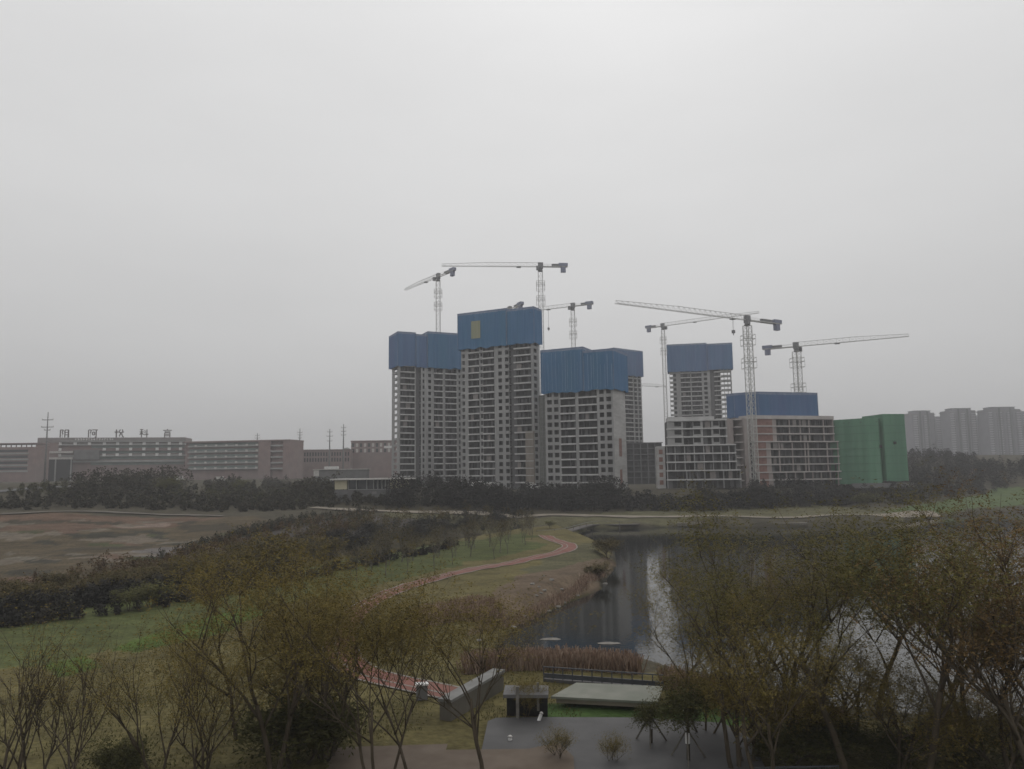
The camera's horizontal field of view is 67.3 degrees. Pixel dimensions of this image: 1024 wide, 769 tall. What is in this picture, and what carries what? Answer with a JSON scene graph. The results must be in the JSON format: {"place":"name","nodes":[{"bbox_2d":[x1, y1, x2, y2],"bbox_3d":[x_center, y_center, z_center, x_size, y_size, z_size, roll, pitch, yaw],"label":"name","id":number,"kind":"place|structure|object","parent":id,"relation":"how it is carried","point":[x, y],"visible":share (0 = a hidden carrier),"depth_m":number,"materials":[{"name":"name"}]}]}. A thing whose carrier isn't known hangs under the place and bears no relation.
{"place":"outdoors","nodes":[
{"label":"outdoors","id":0,"kind":"place"},
{"bbox_2d":[0,511,222,515],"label":"field track","id":1,"kind":"structure","parent":0,"point":[118,512],"depth_m":194.94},
{"bbox_2d":[389,331,461,487],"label":"unfinished tower","id":2,"kind":"structure","parent":0,"point":[426,365],"depth_m":382.48,"materials":[{"name":"concrete"}]},
{"bbox_2d":[405,267,455,331],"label":"tower crane","id":3,"kind":"object","parent":2,"relation":"on","point":[451,271],"visible":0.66,"depth_m":410.10,"materials":[{"name":"paint"}]},
{"bbox_2d":[326,742,573,768],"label":"brown paving","id":4,"kind":"structure","parent":0,"point":[433,756],"depth_m":38.61,"materials":[{"name":"stone"}]},
{"bbox_2d":[339,554,476,768],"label":"tree","id":5,"kind":"object","parent":4,"relation":"on","point":[401,734],"visible":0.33,"depth_m":37.56,"materials":[{"name":"brown plant"}]},
{"bbox_2d":[341,535,604,768],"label":"tree","id":6,"kind":"object","parent":4,"relation":"on","point":[474,724],"visible":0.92,"depth_m":34.95,"materials":[{"name":"green plant"}]},
{"bbox_2d":[326,535,575,696],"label":"red path","id":7,"kind":"structure","parent":0,"point":[571,546],"depth_m":95.92,"materials":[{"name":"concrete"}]},
{"bbox_2d":[0,455,1023,768],"bbox_3d":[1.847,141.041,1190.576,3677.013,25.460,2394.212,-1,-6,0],"label":"ground","id":8,"kind":"structure","parent":0,"point":[66,539],"depth_m":100.82,"materials":[{"name":"plant"}]},
{"bbox_2d":[0,443,49,481],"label":"brick block","id":9,"kind":"structure","parent":8,"relation":"on","point":[22,464],"depth_m":470.71,"materials":[{"name":"paint"}]},
{"bbox_2d":[0,578,60,600],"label":"tree","id":10,"kind":"object","parent":8,"relation":"on","point":[18,591],"visible":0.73,"depth_m":85.27,"materials":[{"name":"green plant"}]},
{"bbox_2d":[0,581,100,768],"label":"tree","id":11,"kind":"object","parent":8,"relation":"on","point":[21,755],"visible":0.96,"depth_m":32.53,"materials":[{"name":"brown plant"}]},
{"bbox_2d":[27,579,73,601],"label":"tree","id":12,"kind":"object","parent":8,"relation":"on","point":[52,586],"visible":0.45,"depth_m":97.46,"materials":[{"name":"green plant"}]},
{"bbox_2d":[0,602,103,768],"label":"tree","id":13,"kind":"object","parent":8,"relation":"on","point":[37,730],"visible":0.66,"depth_m":34.05,"materials":[{"name":"brown plant"}]},
{"bbox_2d":[27,570,76,585],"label":"tree","id":14,"kind":"object","parent":8,"relation":"on","point":[58,577],"visible":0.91,"depth_m":100.13,"materials":[{"name":"green plant"}]},
{"bbox_2d":[20,610,137,768],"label":"tree","id":15,"kind":"object","parent":8,"relation":"on","point":[83,706],"visible":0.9,"depth_m":33.16,"materials":[{"name":"brown plant"}]},
{"bbox_2d":[56,571,112,596],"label":"tree","id":16,"kind":"object","parent":8,"relation":"on","point":[85,581],"visible":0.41,"depth_m":88.90,"materials":[{"name":"green plant"}]},
{"bbox_2d":[37,429,191,480],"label":"school building","id":17,"kind":"structure","parent":8,"relation":"on","point":[68,456],"depth_m":514.23,"materials":[{"name":"concrete"}]},
{"bbox_2d":[48,459,72,480],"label":"doorway","id":18,"kind":"structure","parent":17,"relation":"in","point":[62,465],"depth_m":505.01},
{"bbox_2d":[85,568,144,588],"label":"tree","id":19,"kind":"object","parent":8,"relation":"on","point":[115,576],"visible":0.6,"depth_m":91.45,"materials":[{"name":"green plant"}]},
{"bbox_2d":[70,727,170,768],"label":"shrub","id":20,"kind":"object","parent":8,"relation":"on","point":[129,755],"visible":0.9,"depth_m":36.54,"materials":[{"name":"green plant"}]},
{"bbox_2d":[108,586,152,610],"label":"tree","id":21,"kind":"object","parent":8,"relation":"on","point":[129,597],"visible":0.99,"depth_m":82.28,"materials":[{"name":"green plant"}]},
{"bbox_2d":[30,607,245,768],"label":"tree","id":22,"kind":"object","parent":8,"relation":"on","point":[132,739],"visible":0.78,"depth_m":34.59,"materials":[{"name":"green plant"}]},
{"bbox_2d":[126,578,179,607],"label":"tree","id":23,"kind":"object","parent":8,"relation":"on","point":[148,593],"visible":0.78,"depth_m":84.43,"materials":[{"name":"green plant"}]},
{"bbox_2d":[6,478,328,505],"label":"meadow scrub","id":24,"kind":"object","parent":8,"relation":"on","point":[35,486],"visible":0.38,"depth_m":233.76,"materials":[{"name":"green plant"}]},
{"bbox_2d":[0,507,375,596],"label":"rusty scrub","id":25,"kind":"object","parent":8,"relation":"on","point":[134,565],"visible":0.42,"depth_m":132.57,"materials":[{"name":"brown plant"}]},
{"bbox_2d":[0,463,388,511],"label":"school woodland","id":26,"kind":"object","parent":8,"relation":"on","point":[136,483],"visible":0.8,"depth_m":225.85,"materials":[{"name":"green plant"}]},
{"bbox_2d":[134,619,293,768],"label":"tree","id":27,"kind":"object","parent":8,"relation":"on","point":[201,725],"visible":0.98,"depth_m":32.76,"materials":[{"name":"brown plant"}]},
{"bbox_2d":[137,540,297,739],"bbox_3d":[-16.504,14.133,42.140,10.536,11.188,8.757,-5,-8,31],"label":"tree","id":28,"kind":"object","parent":8,"relation":"on","point":[206,608],"visible":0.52,"depth_m":41.66,"materials":[{"name":"green plant"}]},
{"bbox_2d":[114,523,359,768],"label":"tree","id":29,"kind":"object","parent":8,"relation":"on","point":[258,715],"visible":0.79,"depth_m":35.62,"materials":[{"name":"green plant"}]},
{"bbox_2d":[184,439,303,479],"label":"school wing","id":30,"kind":"structure","parent":8,"relation":"on","point":[246,459],"depth_m":504.32,"materials":[{"name":"paint"}]},
{"bbox_2d":[144,504,388,561],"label":"field scrub","id":31,"kind":"object","parent":8,"relation":"on","point":[244,530],"visible":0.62,"depth_m":167.08,"materials":[{"name":"green plant"}]},
{"bbox_2d":[0,502,533,627],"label":"dark scrub","id":32,"kind":"object","parent":8,"relation":"on","point":[93,593],"visible":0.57,"depth_m":87.18,"materials":[{"name":"plant"}]},
{"bbox_2d":[187,534,370,687],"bbox_3d":[-13.286,14.331,44.369,10.588,11.243,8.801,0,-7,-9],"label":"tree","id":33,"kind":"object","parent":8,"relation":"on","point":[302,566],"visible":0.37,"depth_m":44.49,"materials":[{"name":"green plant"}]},
{"bbox_2d":[41,500,533,597],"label":"canal scrub","id":34,"kind":"object","parent":8,"relation":"on","point":[387,520],"visible":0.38,"depth_m":179.48,"materials":[{"name":"green plant"}]},
{"bbox_2d":[216,679,380,768],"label":"shrub","id":35,"kind":"object","parent":8,"relation":"on","point":[274,736],"visible":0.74,"depth_m":38.03,"materials":[{"name":"green plant"}]},
{"bbox_2d":[218,629,387,744],"bbox_3d":[-11.612,16.021,40.953,9.745,7.360,8.328,-1,-7,1],"label":"tree","id":36,"kind":"object","parent":8,"relation":"on","point":[265,685],"visible":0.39,"depth_m":40.29,"materials":[{"name":"green plant"}]},
{"bbox_2d":[276,693,378,762],"bbox_3d":[-9.551,17.628,39.875,4.986,3.740,6.043,-2,-7,10],"label":"shrub","id":37,"kind":"object","parent":8,"relation":"on","point":[351,721],"visible":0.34,"depth_m":38.84,"materials":[{"name":"green plant"}]},
{"bbox_2d":[303,449,352,478],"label":"brick building","id":38,"kind":"structure","parent":8,"relation":"on","point":[316,459],"depth_m":539.49,"materials":[{"name":"paint"}]},
{"bbox_2d":[216,533,442,762],"bbox_3d":[-9.317,13.530,39.426,10.253,11.870,11.258,3,-7,-28],"label":"tree","id":39,"kind":"object","parent":8,"relation":"on","point":[332,753],"visible":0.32,"depth_m":39.61,"materials":[{"name":"brown plant"}]},
{"bbox_2d":[313,466,368,483],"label":"site shed","id":40,"kind":"structure","parent":8,"relation":"on","point":[328,471],"depth_m":327.86,"materials":[{"name":"white paint"}]},
{"bbox_2d":[227,534,505,768],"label":"tree","id":41,"kind":"object","parent":8,"relation":"on","point":[370,720],"visible":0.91,"depth_m":32.46,"materials":[{"name":"green plant"}]},
{"bbox_2d":[330,478,415,501],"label":"pavilion","id":42,"kind":"structure","parent":8,"relation":"on","point":[375,487],"depth_m":222.01,"materials":[{"name":"white paint"}]},
{"bbox_2d":[349,480,389,488],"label":"window","id":43,"kind":"structure","parent":42,"relation":"in","point":[361,484],"depth_m":222.95,"materials":[{"name":"grey glass"}]},
{"bbox_2d":[351,440,396,477],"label":"brick building","id":44,"kind":"structure","parent":8,"relation":"on","point":[374,457],"depth_m":557.75,"materials":[{"name":"paint"}]},
{"bbox_2d":[290,534,484,768],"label":"tree","id":45,"kind":"object","parent":8,"relation":"on","point":[370,647],"visible":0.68,"depth_m":33.84,"materials":[{"name":"green plant"}]},
{"bbox_2d":[407,593,505,629],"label":"shrub","id":46,"kind":"object","parent":8,"relation":"on","point":[478,603],"visible":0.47,"depth_m":78.15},
{"bbox_2d":[438,668,504,720],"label":"wing wall","id":47,"kind":"structure","parent":8,"relation":"on","point":[459,701],"depth_m":48.13,"materials":[{"name":"concrete"}]},
{"bbox_2d":[457,306,541,488],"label":"unfinished tower","id":48,"kind":"structure","parent":8,"relation":"on","point":[498,349],"depth_m":332.62,"materials":[{"name":"concrete"}]},
{"bbox_2d":[442,262,567,394],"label":"tower crane","id":49,"kind":"object","parent":8,"relation":"on","point":[562,266],"visible":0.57,"depth_m":354.34,"materials":[{"name":"paint"}]},
{"bbox_2d":[503,682,548,717],"bbox_3d":[0.573,19.493,45.701,3.213,3.400,2.750,-1,-7,3],"label":"culvert","id":50,"kind":"object","parent":8,"relation":"on","point":[514,708],"visible":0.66,"depth_m":46.59,"materials":[{"name":"concrete"}]},
{"bbox_2d":[506,665,551,716],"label":"tree","id":51,"kind":"object","parent":8,"relation":"on","point":[522,686],"visible":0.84,"depth_m":45.78,"materials":[{"name":"green plant"}]},
{"bbox_2d":[456,643,648,674],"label":"reeds","id":52,"kind":"object","parent":8,"relation":"on","point":[593,659],"visible":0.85,"depth_m":57.01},
{"bbox_2d":[500,570,607,629],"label":"reeds","id":53,"kind":"object","parent":8,"relation":"on","point":[578,586],"visible":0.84,"depth_m":96.28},
{"bbox_2d":[540,301,593,346],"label":"tower crane","id":54,"kind":"object","parent":8,"relation":"on","point":[572,306],"visible":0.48,"depth_m":426.22,"materials":[{"name":"paint"}]},
{"bbox_2d":[538,346,628,489],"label":"unfinished tower","id":55,"kind":"structure","parent":8,"relation":"on","point":[582,424],"depth_m":301.21,"materials":[{"name":"concrete"}]},
{"bbox_2d":[584,557,613,577],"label":"tree","id":56,"kind":"object","parent":8,"relation":"on","point":[594,568],"visible":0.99,"depth_m":114.89,"materials":[{"name":"green plant"}]},
{"bbox_2d":[543,666,663,687],"bbox_3d":[6.262,20.618,53.206,8.437,1.715,0.600,-3,-7,18],"label":"railing","id":57,"kind":"object","parent":8,"relation":"on","point":[566,678],"visible":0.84,"depth_m":53.24,"materials":[{"name":"wood"}]},
{"bbox_2d":[551,682,662,707],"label":"platform","id":58,"kind":"structure","parent":8,"relation":"on","point":[607,694],"depth_m":48.62,"materials":[{"name":"grey concrete"}]},
{"bbox_2d":[590,535,624,558],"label":"tree","id":59,"kind":"object","parent":8,"relation":"on","point":[612,545],"visible":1,"depth_m":138.34,"materials":[{"name":"green plant"}]},
{"bbox_2d":[602,348,643,442],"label":"unfinished tower","id":60,"kind":"structure","parent":8,"relation":"on","point":[633,413],"depth_m":516.74,"materials":[{"name":"concrete"}]},
{"bbox_2d":[379,471,890,511],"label":"woodland","id":61,"kind":"object","parent":8,"relation":"on","point":[447,493],"visible":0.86,"depth_m":245.06,"materials":[{"name":"plant"}]},
{"bbox_2d":[618,558,766,720],"bbox_3d":[10.717,15.236,45.392,8.994,9.551,7.476,-2,-7,12],"label":"tree","id":62,"kind":"object","parent":8,"relation":"on","point":[656,637],"visible":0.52,"depth_m":45.42,"materials":[{"name":"green plant"}]},
{"bbox_2d":[655,416,741,488],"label":"terrace block","id":63,"kind":"structure","parent":8,"relation":"on","point":[695,445],"depth_m":290.88,"materials":[{"name":"concrete"}]},
{"bbox_2d":[615,300,781,481],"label":"tower crane","id":64,"kind":"object","parent":8,"relation":"on","point":[776,323],"visible":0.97,"depth_m":296.71,"materials":[{"name":"paint"}]},
{"bbox_2d":[666,343,732,418],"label":"unfinished tower","id":65,"kind":"structure","parent":8,"relation":"on","point":[695,370],"depth_m":491.30,"materials":[{"name":"concrete"}]},
{"bbox_2d":[645,311,757,428],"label":"tower crane","id":66,"kind":"object","parent":8,"relation":"on","point":[663,326],"visible":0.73,"depth_m":481.31,"materials":[{"name":"paint"}]},
{"bbox_2d":[638,635,767,733],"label":"tree","id":67,"kind":"object","parent":8,"relation":"on","point":[690,678],"visible":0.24,"depth_m":42.75,"materials":[{"name":"green plant"}]},
{"bbox_2d":[625,526,868,768],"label":"tree","id":68,"kind":"object","parent":8,"relation":"on","point":[716,619],"visible":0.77,"depth_m":37.17,"materials":[{"name":"green plant"}]},
{"bbox_2d":[730,479,774,502],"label":"tree","id":69,"kind":"object","parent":8,"relation":"on","point":[752,489],"visible":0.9,"depth_m":246.47,"materials":[{"name":"green plant"}]},
{"bbox_2d":[656,663,858,731],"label":"reeds","id":70,"kind":"object","parent":8,"relation":"on","point":[669,669],"visible":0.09,"depth_m":51.02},
{"bbox_2d":[682,651,838,760],"bbox_3d":[12.150,16.280,38.573,6.528,5.856,9.535,-7,-9,44],"label":"tree","id":71,"kind":"object","parent":8,"relation":"on","point":[751,724],"visible":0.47,"depth_m":37.70,"materials":[{"name":"green plant"}]},
{"bbox_2d":[673,589,879,768],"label":"tree","id":72,"kind":"object","parent":8,"relation":"on","point":[742,686],"visible":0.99,"depth_m":33.21,"materials":[{"name":"green plant"}]},
{"bbox_2d":[670,514,894,758],"bbox_3d":[14.322,12.987,39.571,11.962,12.611,10.894,-4,-7,29],"label":"tree","id":73,"kind":"object","parent":8,"relation":"on","point":[795,605],"visible":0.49,"depth_m":39.61,"materials":[{"name":"green plant"}]},
{"bbox_2d":[726,392,845,487],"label":"terrace block","id":74,"kind":"structure","parent":8,"relation":"on","point":[795,432],"depth_m":308.58,"materials":[{"name":"concrete"}]},
{"bbox_2d":[762,334,908,391],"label":"tower crane","id":75,"kind":"object","parent":74,"relation":"on","point":[796,347],"visible":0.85,"depth_m":330.38,"materials":[{"name":"paint"}]},
{"bbox_2d":[733,718,848,767],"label":"shrub","id":76,"kind":"object","parent":8,"relation":"on","point":[785,739],"visible":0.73,"depth_m":37.55,"materials":[{"name":"green plant"}]},
{"bbox_2d":[741,535,846,653],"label":"tree","id":77,"kind":"object","parent":8,"relation":"on","point":[780,584],"visible":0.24,"depth_m":47.87,"materials":[{"name":"green plant"}]},
{"bbox_2d":[648,466,966,768],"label":"tree","id":78,"kind":"object","parent":8,"relation":"on","point":[834,735],"visible":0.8,"depth_m":36.73,"materials":[{"name":"green plant"}]},
{"bbox_2d":[748,640,891,758],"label":"tree","id":79,"kind":"object","parent":8,"relation":"on","point":[816,710],"visible":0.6,"depth_m":38.13,"materials":[{"name":"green plant"}]},
{"bbox_2d":[779,704,890,767],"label":"shrub","id":80,"kind":"object","parent":8,"relation":"on","point":[846,744],"visible":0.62,"depth_m":38.07,"materials":[{"name":"green plant"}]},
{"bbox_2d":[792,627,905,730],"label":"tree","id":81,"kind":"object","parent":8,"relation":"on","point":[860,663],"visible":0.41,"depth_m":42.11,"materials":[{"name":"green plant"}]},
{"bbox_2d":[830,414,913,487],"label":"wrapped block","id":82,"kind":"structure","parent":8,"relation":"on","point":[872,448],"depth_m":305.84,"materials":[{"name":"fabric"}]},
{"bbox_2d":[766,497,1023,718],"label":"tree","id":83,"kind":"object","parent":8,"relation":"on","point":[868,633],"visible":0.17,"depth_m":46.20,"materials":[{"name":"green plant"}]},
{"bbox_2d":[848,721,945,768],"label":"shrub","id":84,"kind":"object","parent":8,"relation":"on","point":[883,752],"visible":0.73,"depth_m":37.24,"materials":[{"name":"green plant"}]},
{"bbox_2d":[793,456,1023,768],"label":"tree","id":85,"kind":"object","parent":8,"relation":"on","point":[937,705],"visible":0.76,"depth_m":33.69,"materials":[{"name":"green plant"}]},
{"bbox_2d":[829,648,989,768],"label":"tree","id":86,"kind":"object","parent":8,"relation":"on","point":[889,708],"visible":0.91,"depth_m":35.86,"materials":[{"name":"green plant"}]},
{"bbox_2d":[803,481,1023,760],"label":"tree","id":87,"kind":"object","parent":8,"relation":"on","point":[962,688],"visible":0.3,"depth_m":39.52,"materials":[{"name":"green plant"}]},
{"bbox_2d":[904,410,936,456],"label":"apartment tower","id":88,"kind":"structure","parent":8,"relation":"on","point":[920,431],"depth_m":1019.14,"materials":[{"name":"grey concrete"}]},
{"bbox_2d":[841,465,1023,762],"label":"tree","id":89,"kind":"object","parent":8,"relation":"on","point":[1011,718],"visible":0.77,"depth_m":31.90,"materials":[{"name":"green plant"}]},
{"bbox_2d":[860,444,1023,504],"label":"hillside woodland","id":90,"kind":"object","parent":8,"relation":"on","point":[924,475],"visible":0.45,"depth_m":364.73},
{"bbox_2d":[884,489,1023,768],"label":"tree","id":91,"kind":"object","parent":8,"relation":"on","point":[1006,760],"visible":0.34,"depth_m":33.89,"materials":[{"name":"green plant"}]},
{"bbox_2d":[902,664,1005,764],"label":"tree","id":92,"kind":"object","parent":8,"relation":"on","point":[959,717],"visible":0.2,"depth_m":37.85,"materials":[{"name":"green plant"}]},
{"bbox_2d":[899,706,1012,768],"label":"shrub","id":93,"kind":"object","parent":8,"relation":"on","point":[967,753],"visible":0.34,"depth_m":36.91,"materials":[{"name":"green plant"}]},
{"bbox_2d":[894,547,1020,708],"bbox_3d":[26.987,14.344,45.038,7.998,11.103,7.778,-6,-9,41],"label":"tree","id":94,"kind":"object","parent":8,"relation":"on","point":[948,629],"visible":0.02,"depth_m":45.31,"materials":[{"name":"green plant"}]},
{"bbox_2d":[939,408,978,455],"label":"apartment tower","id":95,"kind":"structure","parent":8,"relation":"on","point":[958,429],"depth_m":999.10,"materials":[{"name":"grey concrete"}]},
{"bbox_2d":[903,667,1023,768],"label":"tree","id":96,"kind":"object","parent":8,"relation":"on","point":[1005,733],"visible":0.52,"depth_m":35.73,"materials":[{"name":"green plant"}]},
{"bbox_2d":[921,549,1023,768],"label":"tree","id":97,"kind":"object","parent":8,"relation":"on","point":[1013,756],"visible":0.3,"depth_m":33.19,"materials":[{"name":"brown plant"}]},
{"bbox_2d":[976,407,1023,454],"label":"apartment tower","id":98,"kind":"structure","parent":8,"relation":"on","point":[1000,430],"depth_m":979.04,"materials":[{"name":"grey concrete"}]},
{"bbox_2d":[0,0,1023,449],"label":"sky","id":99,"kind":"structure","parent":0,"point":[217,217],"materials":[{"name":"grey"}]},
{"bbox_2d":[482,717,763,768],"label":"plaza","id":100,"kind":"structure","parent":0,"point":[586,753],"depth_m":40.80,"materials":[{"name":"concrete"}]},
{"bbox_2d":[534,722,577,757],"bbox_3d":[2.324,18.179,38.814,1.836,2.059,2.682,3,-8,-31],"label":"shrub","id":101,"kind":"object","parent":100,"relation":"on","point":[558,737],"visible":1,"depth_m":38.62,"materials":[{"name":"green plant"}]},
{"bbox_2d":[592,731,631,760],"bbox_3d":[5.055,18.096,38.326,1.937,2.090,1.655,1,-7,-17],"label":"shrub","id":102,"kind":"object","parent":100,"relation":"on","point":[613,749],"visible":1,"depth_m":38.19,"materials":[{"name":"green plant"}]},
{"bbox_2d":[625,694,667,748],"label":"staked tree","id":103,"kind":"object","parent":100,"relation":"on","point":[647,721],"visible":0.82,"depth_m":40.64,"materials":[{"name":"green plant"}]},
{"bbox_2d":[639,670,717,766],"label":"staked tree","id":104,"kind":"object","parent":100,"relation":"on","point":[681,703],"visible":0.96,"depth_m":38.15,"materials":[{"name":"green plant"}]},
{"bbox_2d":[754,765,838,768],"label":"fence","id":105,"kind":"object","parent":100,"relation":"on","point":[802,767],"visible":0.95,"depth_m":34.99,"materials":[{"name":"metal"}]},
{"bbox_2d":[310,507,940,517],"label":"shore path","id":106,"kind":"structure","parent":0,"point":[901,513],"depth_m":230.97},
{"bbox_2d":[626,442,662,483],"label":"building","id":107,"kind":"structure","parent":0,"point":[641,465],"depth_m":430.10,"materials":[{"name":"concrete"}]},
{"bbox_2d":[396,511,1023,718],"bbox_3d":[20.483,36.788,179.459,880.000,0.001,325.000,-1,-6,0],"label":"water","id":108,"kind":"structure","parent":0,"point":[617,621],"depth_m":99.88,"materials":[{"name":"black liquid"}]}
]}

